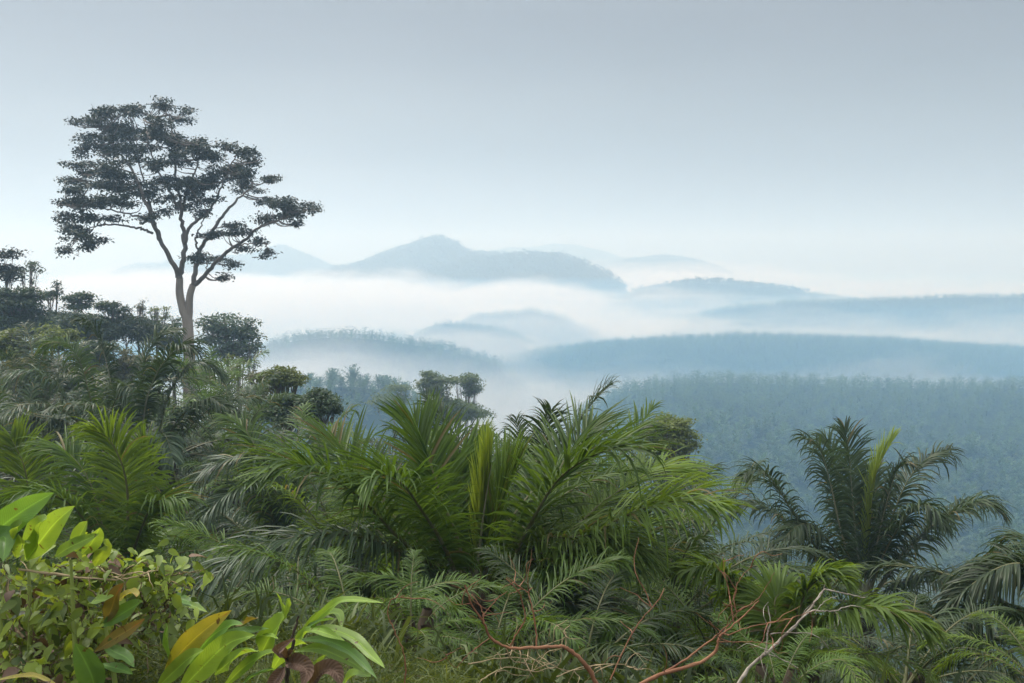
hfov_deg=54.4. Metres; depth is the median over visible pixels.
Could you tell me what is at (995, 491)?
plantation palm
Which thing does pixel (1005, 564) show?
oil palm
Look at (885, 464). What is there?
plantation palm
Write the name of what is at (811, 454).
plantation palm
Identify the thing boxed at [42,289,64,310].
broadleaf tree
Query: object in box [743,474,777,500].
plantation palm
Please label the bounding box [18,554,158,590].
dead branch
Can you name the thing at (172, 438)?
oil palm
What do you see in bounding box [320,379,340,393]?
plantation palm
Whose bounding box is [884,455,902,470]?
plantation palm
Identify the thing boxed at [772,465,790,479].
plantation palm
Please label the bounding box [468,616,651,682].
brushwood
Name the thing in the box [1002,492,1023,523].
plantation palm
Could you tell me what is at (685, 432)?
broadleaf tree
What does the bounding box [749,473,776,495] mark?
plantation palm
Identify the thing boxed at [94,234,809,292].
hill forest
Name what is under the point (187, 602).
ginger plant
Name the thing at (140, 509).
oil palm
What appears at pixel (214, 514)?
oil palm
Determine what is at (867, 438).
plantation palm
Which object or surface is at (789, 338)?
distant plantation forest
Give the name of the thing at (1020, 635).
young palm
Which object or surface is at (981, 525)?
plantation palm
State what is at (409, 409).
plantation palm
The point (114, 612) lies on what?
ginger plant
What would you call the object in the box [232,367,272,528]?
leafy bush
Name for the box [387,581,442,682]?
dead branch
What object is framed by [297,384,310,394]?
plantation palm
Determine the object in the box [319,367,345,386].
plantation palm
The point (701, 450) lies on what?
plantation palm
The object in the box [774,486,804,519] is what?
plantation palm
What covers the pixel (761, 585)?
oil palm
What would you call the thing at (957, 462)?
plantation palm
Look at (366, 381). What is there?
plantation palm
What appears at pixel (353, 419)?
plantation palm
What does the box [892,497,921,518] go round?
plantation palm
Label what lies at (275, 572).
oil palm
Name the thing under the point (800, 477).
plantation palm
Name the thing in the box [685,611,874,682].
young palm
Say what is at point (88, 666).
ginger plant
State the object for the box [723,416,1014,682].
oil palm
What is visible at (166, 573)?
vine thicket
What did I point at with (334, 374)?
plantation palm
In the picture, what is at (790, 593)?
young palm
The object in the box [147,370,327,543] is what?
oil palm
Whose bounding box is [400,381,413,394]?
plantation palm
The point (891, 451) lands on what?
plantation palm
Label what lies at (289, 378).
broadleaf tree
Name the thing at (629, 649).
young palm
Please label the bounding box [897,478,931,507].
plantation palm
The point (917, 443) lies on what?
plantation palm
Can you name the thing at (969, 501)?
plantation palm
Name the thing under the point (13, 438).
oil palm
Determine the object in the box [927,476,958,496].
plantation palm
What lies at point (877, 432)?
plantation palm
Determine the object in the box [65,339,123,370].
leafy bush
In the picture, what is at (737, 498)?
plantation palm
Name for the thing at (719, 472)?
plantation palm
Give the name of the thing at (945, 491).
plantation palm
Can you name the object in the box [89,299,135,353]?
broadleaf tree
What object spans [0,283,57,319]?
broadleaf tree
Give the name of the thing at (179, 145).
tall tree
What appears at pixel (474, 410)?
broadleaf tree
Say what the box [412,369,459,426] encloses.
broadleaf tree
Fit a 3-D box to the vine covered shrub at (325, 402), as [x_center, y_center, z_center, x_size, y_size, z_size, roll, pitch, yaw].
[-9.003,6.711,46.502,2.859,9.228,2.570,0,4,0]
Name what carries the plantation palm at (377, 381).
on the hillside terrain at (280, 310)
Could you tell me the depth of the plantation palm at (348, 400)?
310.46 m
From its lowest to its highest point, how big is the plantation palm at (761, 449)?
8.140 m
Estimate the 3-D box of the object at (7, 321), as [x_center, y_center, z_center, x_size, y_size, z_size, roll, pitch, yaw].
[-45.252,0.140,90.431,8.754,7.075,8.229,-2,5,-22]
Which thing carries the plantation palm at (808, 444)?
on the hillside terrain at (280, 310)
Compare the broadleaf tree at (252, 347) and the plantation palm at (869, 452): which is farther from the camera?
the plantation palm at (869, 452)
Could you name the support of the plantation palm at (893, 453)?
on the hillside terrain at (280, 310)
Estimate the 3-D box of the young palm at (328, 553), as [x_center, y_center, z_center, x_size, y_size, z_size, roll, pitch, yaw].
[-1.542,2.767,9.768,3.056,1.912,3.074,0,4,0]
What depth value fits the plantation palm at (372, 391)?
320.68 m
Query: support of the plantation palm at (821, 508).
on the hillside terrain at (280, 310)
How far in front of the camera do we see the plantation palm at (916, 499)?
255.12 m
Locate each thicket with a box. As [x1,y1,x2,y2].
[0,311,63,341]
[0,530,179,682]
[0,625,147,682]
[22,532,213,619]
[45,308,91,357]
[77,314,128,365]
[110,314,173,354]
[123,573,198,648]
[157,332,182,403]
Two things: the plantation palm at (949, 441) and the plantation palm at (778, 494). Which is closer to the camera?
the plantation palm at (778, 494)
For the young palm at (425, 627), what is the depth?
8.22 m
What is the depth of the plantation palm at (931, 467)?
285.22 m
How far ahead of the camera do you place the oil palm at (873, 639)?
21.70 m
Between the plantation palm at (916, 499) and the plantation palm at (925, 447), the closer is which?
the plantation palm at (916, 499)
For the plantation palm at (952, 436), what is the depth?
315.87 m
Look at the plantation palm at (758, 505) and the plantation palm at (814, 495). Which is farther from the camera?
the plantation palm at (814, 495)
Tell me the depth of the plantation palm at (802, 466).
280.62 m
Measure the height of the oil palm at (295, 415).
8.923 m
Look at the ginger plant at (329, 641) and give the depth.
4.41 m
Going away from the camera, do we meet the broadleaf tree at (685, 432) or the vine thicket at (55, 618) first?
the vine thicket at (55, 618)
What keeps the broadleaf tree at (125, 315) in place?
on the hillside terrain at (280, 310)
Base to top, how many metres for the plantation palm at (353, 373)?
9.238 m
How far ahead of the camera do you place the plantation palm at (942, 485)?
263.33 m
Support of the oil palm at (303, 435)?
on the hillside terrain at (280, 310)
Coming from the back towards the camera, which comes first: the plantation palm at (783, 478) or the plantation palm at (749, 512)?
the plantation palm at (783, 478)
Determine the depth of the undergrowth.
6.68 m
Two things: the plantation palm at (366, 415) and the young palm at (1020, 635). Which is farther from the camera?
the plantation palm at (366, 415)
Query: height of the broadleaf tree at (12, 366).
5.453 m
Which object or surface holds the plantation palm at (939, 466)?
on the hillside terrain at (280, 310)
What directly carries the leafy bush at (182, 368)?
on the hillside terrain at (280, 310)
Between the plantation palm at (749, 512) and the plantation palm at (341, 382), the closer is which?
the plantation palm at (749, 512)
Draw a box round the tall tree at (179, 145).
[50,95,324,428]
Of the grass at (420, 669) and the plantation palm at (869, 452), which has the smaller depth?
the grass at (420, 669)
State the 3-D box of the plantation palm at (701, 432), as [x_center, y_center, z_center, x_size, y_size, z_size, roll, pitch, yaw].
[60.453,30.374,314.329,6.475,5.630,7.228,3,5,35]
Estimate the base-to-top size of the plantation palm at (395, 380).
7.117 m
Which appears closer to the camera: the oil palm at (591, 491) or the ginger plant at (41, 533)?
the ginger plant at (41, 533)
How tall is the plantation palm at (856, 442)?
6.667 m
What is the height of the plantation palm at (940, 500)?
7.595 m
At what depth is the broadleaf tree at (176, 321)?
112.00 m
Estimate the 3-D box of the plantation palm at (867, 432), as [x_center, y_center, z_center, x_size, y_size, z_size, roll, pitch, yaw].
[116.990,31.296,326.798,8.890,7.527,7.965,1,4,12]
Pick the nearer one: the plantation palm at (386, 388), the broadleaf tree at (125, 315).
the broadleaf tree at (125, 315)
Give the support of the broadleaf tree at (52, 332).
on the hillside terrain at (280, 310)
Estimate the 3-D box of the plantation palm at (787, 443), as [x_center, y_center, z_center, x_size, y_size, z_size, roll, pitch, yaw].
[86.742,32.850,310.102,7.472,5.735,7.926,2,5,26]
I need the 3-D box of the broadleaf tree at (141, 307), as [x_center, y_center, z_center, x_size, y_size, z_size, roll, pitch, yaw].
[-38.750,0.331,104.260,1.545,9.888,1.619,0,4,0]
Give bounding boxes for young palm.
[147,512,469,614]
[210,537,510,665]
[304,548,524,681]
[337,546,663,671]
[438,541,749,682]
[573,549,888,682]
[672,556,958,682]
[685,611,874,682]
[808,588,1023,682]
[916,609,1023,682]
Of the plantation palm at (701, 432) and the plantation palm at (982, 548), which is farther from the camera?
the plantation palm at (701, 432)
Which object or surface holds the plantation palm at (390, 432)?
on the hillside terrain at (280, 310)
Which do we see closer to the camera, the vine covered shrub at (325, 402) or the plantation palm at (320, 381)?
the vine covered shrub at (325, 402)
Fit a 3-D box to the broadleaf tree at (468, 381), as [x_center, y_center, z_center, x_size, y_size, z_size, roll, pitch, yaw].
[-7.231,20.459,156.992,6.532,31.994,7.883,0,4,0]
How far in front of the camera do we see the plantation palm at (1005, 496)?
255.56 m
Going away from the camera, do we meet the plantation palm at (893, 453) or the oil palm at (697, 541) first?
the oil palm at (697, 541)
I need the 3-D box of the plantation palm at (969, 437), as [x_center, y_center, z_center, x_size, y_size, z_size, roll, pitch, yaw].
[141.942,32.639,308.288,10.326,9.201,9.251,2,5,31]
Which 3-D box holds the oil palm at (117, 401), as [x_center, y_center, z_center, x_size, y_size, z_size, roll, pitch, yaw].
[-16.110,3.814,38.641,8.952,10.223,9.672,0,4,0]
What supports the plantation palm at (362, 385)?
on the hillside terrain at (280, 310)
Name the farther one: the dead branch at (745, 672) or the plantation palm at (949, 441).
the plantation palm at (949, 441)
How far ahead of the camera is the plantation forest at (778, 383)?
412.12 m
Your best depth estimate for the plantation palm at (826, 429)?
326.88 m
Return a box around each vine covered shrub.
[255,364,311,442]
[288,386,348,526]
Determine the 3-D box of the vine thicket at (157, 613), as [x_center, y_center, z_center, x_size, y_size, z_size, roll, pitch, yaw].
[-1.828,1.332,5.177,0.419,0.638,1.421,-2,5,-24]
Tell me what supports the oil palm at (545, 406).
on the hillside terrain at (280, 310)
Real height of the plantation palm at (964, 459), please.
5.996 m
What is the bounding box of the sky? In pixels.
[0,0,1023,288]
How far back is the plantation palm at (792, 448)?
291.64 m
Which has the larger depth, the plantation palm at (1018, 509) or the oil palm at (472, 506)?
the plantation palm at (1018, 509)
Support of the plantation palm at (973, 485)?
on the hillside terrain at (280, 310)
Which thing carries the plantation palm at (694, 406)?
on the hillside terrain at (280, 310)
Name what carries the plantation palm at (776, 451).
on the hillside terrain at (280, 310)
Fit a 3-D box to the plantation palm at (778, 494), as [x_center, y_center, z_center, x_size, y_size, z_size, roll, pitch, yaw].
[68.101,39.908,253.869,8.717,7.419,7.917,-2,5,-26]
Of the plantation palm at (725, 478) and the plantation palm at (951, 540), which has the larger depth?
the plantation palm at (725, 478)
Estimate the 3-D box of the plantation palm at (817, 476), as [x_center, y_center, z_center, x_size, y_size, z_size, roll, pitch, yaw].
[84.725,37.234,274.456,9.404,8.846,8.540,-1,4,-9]
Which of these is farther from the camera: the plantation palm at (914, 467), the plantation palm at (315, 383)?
the plantation palm at (315, 383)
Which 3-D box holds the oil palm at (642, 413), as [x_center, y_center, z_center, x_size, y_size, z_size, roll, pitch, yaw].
[1.362,5.496,21.427,7.253,8.337,7.450,-4,6,-42]
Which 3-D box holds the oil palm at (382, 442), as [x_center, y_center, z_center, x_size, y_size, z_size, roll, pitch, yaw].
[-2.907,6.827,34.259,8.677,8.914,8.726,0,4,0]
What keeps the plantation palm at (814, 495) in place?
on the hillside terrain at (280, 310)
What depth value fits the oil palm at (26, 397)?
41.26 m
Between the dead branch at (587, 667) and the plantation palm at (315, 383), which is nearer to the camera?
the dead branch at (587, 667)
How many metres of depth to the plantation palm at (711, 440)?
302.27 m
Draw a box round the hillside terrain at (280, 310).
[0,238,1023,682]
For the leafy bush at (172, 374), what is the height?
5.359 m
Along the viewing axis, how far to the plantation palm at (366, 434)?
297.74 m
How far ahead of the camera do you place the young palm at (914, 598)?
13.97 m
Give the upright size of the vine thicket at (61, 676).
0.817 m
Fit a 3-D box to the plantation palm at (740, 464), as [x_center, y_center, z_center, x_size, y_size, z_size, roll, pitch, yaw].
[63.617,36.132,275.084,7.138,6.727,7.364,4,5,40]
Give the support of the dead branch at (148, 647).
on the hillside terrain at (280, 310)
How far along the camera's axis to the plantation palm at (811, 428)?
332.31 m
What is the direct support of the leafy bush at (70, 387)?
on the hillside terrain at (280, 310)
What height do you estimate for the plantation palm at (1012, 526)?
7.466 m
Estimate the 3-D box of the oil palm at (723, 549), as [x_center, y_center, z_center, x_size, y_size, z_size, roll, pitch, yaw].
[5.656,7.825,31.625,8.392,8.565,8.106,0,4,0]
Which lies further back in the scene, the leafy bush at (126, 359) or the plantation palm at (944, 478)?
the plantation palm at (944, 478)
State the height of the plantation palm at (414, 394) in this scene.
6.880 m
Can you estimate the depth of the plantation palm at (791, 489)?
261.58 m
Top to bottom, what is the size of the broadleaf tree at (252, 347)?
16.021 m
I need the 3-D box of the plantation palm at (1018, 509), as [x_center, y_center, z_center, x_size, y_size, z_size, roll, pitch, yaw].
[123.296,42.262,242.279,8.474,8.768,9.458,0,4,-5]
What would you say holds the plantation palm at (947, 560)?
on the hillside terrain at (280, 310)
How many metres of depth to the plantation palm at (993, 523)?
237.73 m
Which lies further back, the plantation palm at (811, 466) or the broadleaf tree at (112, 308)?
the plantation palm at (811, 466)
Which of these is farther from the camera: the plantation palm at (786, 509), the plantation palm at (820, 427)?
the plantation palm at (820, 427)
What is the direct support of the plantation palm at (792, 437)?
on the hillside terrain at (280, 310)
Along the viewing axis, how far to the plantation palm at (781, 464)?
280.12 m
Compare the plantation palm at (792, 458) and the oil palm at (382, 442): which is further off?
the plantation palm at (792, 458)
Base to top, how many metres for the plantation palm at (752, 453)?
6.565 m
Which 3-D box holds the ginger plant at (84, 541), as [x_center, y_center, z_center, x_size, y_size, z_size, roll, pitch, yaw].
[-1.902,1.290,4.454,0.321,1.041,0.116,2,5,28]
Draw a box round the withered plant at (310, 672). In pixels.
[267,616,343,682]
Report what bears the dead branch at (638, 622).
on the hillside terrain at (280, 310)
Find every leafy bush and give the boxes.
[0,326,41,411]
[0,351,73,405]
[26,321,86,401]
[50,363,108,417]
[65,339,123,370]
[104,346,159,387]
[135,355,184,414]
[177,361,221,433]
[220,352,250,507]
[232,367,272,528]
[253,391,305,462]
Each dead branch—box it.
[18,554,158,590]
[132,620,162,676]
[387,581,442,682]
[420,552,597,682]
[597,538,663,679]
[639,551,815,682]
[737,585,864,682]
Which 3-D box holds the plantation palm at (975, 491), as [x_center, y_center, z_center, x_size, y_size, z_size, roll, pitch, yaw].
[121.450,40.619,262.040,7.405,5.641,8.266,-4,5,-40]
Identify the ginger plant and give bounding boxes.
[0,492,73,682]
[0,643,105,682]
[55,521,111,678]
[88,583,144,682]
[158,610,268,682]
[159,593,206,653]
[214,594,384,682]
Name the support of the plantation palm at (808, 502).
on the hillside terrain at (280, 310)
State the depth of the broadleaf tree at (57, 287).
99.86 m
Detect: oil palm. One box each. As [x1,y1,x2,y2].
[0,310,217,516]
[0,320,122,445]
[0,380,111,500]
[0,403,288,608]
[0,409,211,601]
[25,322,282,549]
[115,537,329,615]
[144,345,282,500]
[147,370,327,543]
[147,408,415,617]
[166,400,374,598]
[181,387,762,677]
[206,430,447,633]
[239,431,498,652]
[310,421,541,627]
[338,373,689,660]
[381,398,741,679]
[450,426,675,652]
[491,459,873,682]
[581,451,815,675]
[592,534,866,677]
[677,596,916,682]
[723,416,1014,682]
[813,526,1023,682]
[820,590,1023,682]
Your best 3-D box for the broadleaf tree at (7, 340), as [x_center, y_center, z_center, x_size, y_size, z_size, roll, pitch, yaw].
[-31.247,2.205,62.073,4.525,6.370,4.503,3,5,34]
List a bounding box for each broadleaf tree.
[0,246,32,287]
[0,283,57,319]
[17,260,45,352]
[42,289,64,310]
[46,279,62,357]
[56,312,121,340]
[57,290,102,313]
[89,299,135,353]
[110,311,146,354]
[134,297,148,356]
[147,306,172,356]
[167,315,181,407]
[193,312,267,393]
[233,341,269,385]
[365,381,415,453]
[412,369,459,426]
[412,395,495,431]
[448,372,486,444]
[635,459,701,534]
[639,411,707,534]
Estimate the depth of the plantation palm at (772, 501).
249.72 m
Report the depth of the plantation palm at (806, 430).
327.67 m
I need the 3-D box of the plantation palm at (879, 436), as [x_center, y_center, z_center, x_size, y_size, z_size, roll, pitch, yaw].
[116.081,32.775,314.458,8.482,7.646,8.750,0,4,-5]
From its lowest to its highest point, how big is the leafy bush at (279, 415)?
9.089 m
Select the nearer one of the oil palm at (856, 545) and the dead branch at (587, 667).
the dead branch at (587, 667)
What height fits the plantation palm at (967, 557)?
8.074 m
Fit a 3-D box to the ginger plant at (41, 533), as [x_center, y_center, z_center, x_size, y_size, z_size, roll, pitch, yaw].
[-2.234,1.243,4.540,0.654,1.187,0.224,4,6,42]
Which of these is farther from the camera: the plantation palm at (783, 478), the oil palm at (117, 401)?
the plantation palm at (783, 478)
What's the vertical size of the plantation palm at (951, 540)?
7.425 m
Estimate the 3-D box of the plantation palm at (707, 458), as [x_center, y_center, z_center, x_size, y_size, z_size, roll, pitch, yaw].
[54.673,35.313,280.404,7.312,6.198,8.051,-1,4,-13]
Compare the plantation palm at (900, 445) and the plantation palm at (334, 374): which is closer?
the plantation palm at (900, 445)
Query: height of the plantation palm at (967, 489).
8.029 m
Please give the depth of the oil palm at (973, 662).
18.22 m
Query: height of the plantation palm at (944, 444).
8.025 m
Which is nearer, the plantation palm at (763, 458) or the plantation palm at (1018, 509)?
the plantation palm at (1018, 509)
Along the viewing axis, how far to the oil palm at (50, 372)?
52.36 m
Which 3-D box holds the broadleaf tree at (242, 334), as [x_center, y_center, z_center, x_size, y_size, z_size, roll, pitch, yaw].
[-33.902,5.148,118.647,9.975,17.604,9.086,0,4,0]
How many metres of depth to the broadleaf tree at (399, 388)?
190.24 m
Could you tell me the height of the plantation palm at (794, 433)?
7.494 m
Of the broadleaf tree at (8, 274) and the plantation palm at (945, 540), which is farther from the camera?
the plantation palm at (945, 540)
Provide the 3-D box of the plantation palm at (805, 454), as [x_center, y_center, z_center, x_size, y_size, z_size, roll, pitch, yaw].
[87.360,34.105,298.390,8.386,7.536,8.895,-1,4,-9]
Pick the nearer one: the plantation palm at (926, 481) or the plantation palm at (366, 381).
the plantation palm at (926, 481)
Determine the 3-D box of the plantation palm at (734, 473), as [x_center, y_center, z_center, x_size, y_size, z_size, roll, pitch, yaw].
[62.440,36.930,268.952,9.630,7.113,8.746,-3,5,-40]
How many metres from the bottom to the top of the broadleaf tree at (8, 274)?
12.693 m
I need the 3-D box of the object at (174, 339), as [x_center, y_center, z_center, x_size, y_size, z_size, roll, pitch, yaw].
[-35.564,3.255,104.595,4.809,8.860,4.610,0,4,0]
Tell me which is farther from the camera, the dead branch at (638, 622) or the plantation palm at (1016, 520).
the plantation palm at (1016, 520)
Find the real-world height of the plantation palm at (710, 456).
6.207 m
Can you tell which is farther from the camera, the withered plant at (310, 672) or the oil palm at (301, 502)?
the oil palm at (301, 502)
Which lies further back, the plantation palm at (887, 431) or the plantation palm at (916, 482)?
the plantation palm at (887, 431)
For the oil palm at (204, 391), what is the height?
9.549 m
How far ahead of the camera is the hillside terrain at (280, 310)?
1126.20 m
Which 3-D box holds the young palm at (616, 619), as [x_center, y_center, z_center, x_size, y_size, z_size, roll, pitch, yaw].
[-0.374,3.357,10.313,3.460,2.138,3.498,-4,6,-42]
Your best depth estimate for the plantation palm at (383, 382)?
326.14 m
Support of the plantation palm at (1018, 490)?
on the hillside terrain at (280, 310)
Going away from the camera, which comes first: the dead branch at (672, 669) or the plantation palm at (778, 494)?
the dead branch at (672, 669)
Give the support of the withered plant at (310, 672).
on the hillside terrain at (280, 310)
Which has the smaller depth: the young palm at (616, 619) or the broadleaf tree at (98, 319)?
the young palm at (616, 619)
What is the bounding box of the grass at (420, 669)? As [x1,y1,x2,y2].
[43,611,504,682]
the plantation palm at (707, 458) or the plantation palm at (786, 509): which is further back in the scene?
the plantation palm at (707, 458)
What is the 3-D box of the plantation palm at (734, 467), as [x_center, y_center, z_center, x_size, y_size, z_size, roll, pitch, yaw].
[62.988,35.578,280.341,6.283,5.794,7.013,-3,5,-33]
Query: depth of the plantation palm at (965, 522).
241.62 m
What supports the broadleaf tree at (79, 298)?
on the hillside terrain at (280, 310)
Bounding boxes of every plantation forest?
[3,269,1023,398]
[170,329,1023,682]
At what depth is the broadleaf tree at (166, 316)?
103.66 m
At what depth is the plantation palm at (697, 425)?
328.35 m
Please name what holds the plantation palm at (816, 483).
on the hillside terrain at (280, 310)
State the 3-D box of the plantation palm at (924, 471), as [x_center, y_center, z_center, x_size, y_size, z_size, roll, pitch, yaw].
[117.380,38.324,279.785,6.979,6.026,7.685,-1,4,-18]
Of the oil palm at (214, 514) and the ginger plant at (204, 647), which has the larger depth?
the oil palm at (214, 514)
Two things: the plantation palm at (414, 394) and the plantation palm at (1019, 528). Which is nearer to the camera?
the plantation palm at (1019, 528)
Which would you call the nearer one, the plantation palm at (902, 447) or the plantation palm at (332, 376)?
the plantation palm at (902, 447)
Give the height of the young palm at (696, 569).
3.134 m
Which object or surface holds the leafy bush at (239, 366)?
on the hillside terrain at (280, 310)
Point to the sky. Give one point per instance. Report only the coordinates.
(799, 143)
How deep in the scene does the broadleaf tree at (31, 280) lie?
95.73 m
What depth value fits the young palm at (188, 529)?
12.71 m
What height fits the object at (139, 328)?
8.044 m
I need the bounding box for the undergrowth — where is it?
[0,362,1021,682]
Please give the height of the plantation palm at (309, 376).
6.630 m
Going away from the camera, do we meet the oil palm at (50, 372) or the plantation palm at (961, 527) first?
the oil palm at (50, 372)
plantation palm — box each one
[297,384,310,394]
[304,372,321,388]
[305,378,321,391]
[315,377,325,386]
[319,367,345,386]
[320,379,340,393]
[323,367,345,386]
[332,375,348,390]
[338,377,363,397]
[338,393,356,417]
[340,364,366,387]
[343,411,367,432]
[353,378,370,395]
[357,406,374,420]
[359,373,376,388]
[362,429,375,446]
[365,383,381,399]
[369,375,395,394]
[370,374,384,388]
[372,425,386,437]
[380,384,399,395]
[382,421,402,439]
[389,377,407,392]
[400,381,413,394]
[406,401,418,412]
[407,391,426,406]
[688,402,703,418]
[690,414,706,432]
[692,444,710,462]
[697,457,716,472]
[698,433,722,452]
[699,428,713,442]
[699,449,720,469]
[710,459,730,479]
[710,474,730,494]
[726,459,738,475]
[730,465,756,487]
[731,493,745,509]
[733,459,750,473]
[735,502,767,527]
[739,448,760,463]
[740,493,771,519]
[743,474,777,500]
[747,452,779,474]
[749,447,775,473]
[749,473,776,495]
[758,488,780,516]
[766,439,789,469]
[769,455,794,479]
[769,483,796,509]
[771,497,803,524]
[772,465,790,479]
[773,472,798,491]
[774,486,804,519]
[776,449,807,475]
[780,444,805,467]
[782,430,800,448]
[782,438,799,452]
[783,483,803,500]
[784,427,802,446]
[788,461,813,478]
[789,468,812,484]
[797,445,809,462]
[798,433,824,456]
[799,425,814,438]
[800,493,816,512]
[801,424,817,432]
[803,444,823,469]
[803,487,824,501]
[804,461,833,486]
[805,459,818,477]
[807,481,826,494]
[810,496,832,520]
[813,425,832,446]
[816,424,836,438]
[849,436,866,449]
[858,442,885,465]
[860,427,877,441]
[861,430,877,448]
[867,428,886,445]
[869,433,892,445]
[880,426,898,442]
[881,448,902,461]
[881,458,891,473]
[883,445,904,461]
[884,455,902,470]
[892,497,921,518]
[893,439,907,452]
[897,442,913,456]
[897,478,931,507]
[902,440,929,460]
[903,487,925,513]
[905,454,917,478]
[913,470,940,490]
[914,442,939,456]
[918,451,948,477]
[921,468,939,489]
[926,451,949,474]
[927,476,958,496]
[928,481,956,503]
[928,493,952,508]
[929,439,959,466]
[929,480,956,503]
[929,544,962,571]
[933,526,969,556]
[933,540,966,569]
[934,523,960,550]
[939,431,962,449]
[939,437,960,455]
[948,451,968,468]
[948,481,975,508]
[950,456,974,474]
[950,551,982,567]
[952,519,969,533]
[954,501,976,534]
[958,433,984,457]
[960,492,989,520]
[960,510,1001,546]
[961,486,986,498]
[964,481,983,496]
[966,534,993,556]
[973,508,1009,535]
[986,487,1007,502]
[993,516,1023,536]
[995,489,1013,510]
[999,497,1023,533]
[999,523,1023,550]
[1001,512,1023,531]
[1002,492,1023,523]
[1005,487,1023,506]
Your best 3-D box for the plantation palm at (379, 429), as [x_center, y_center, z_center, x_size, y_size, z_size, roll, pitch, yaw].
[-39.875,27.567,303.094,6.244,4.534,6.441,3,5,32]
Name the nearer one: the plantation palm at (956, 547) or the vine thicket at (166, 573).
the vine thicket at (166, 573)
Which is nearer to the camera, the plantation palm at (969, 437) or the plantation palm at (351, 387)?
the plantation palm at (969, 437)

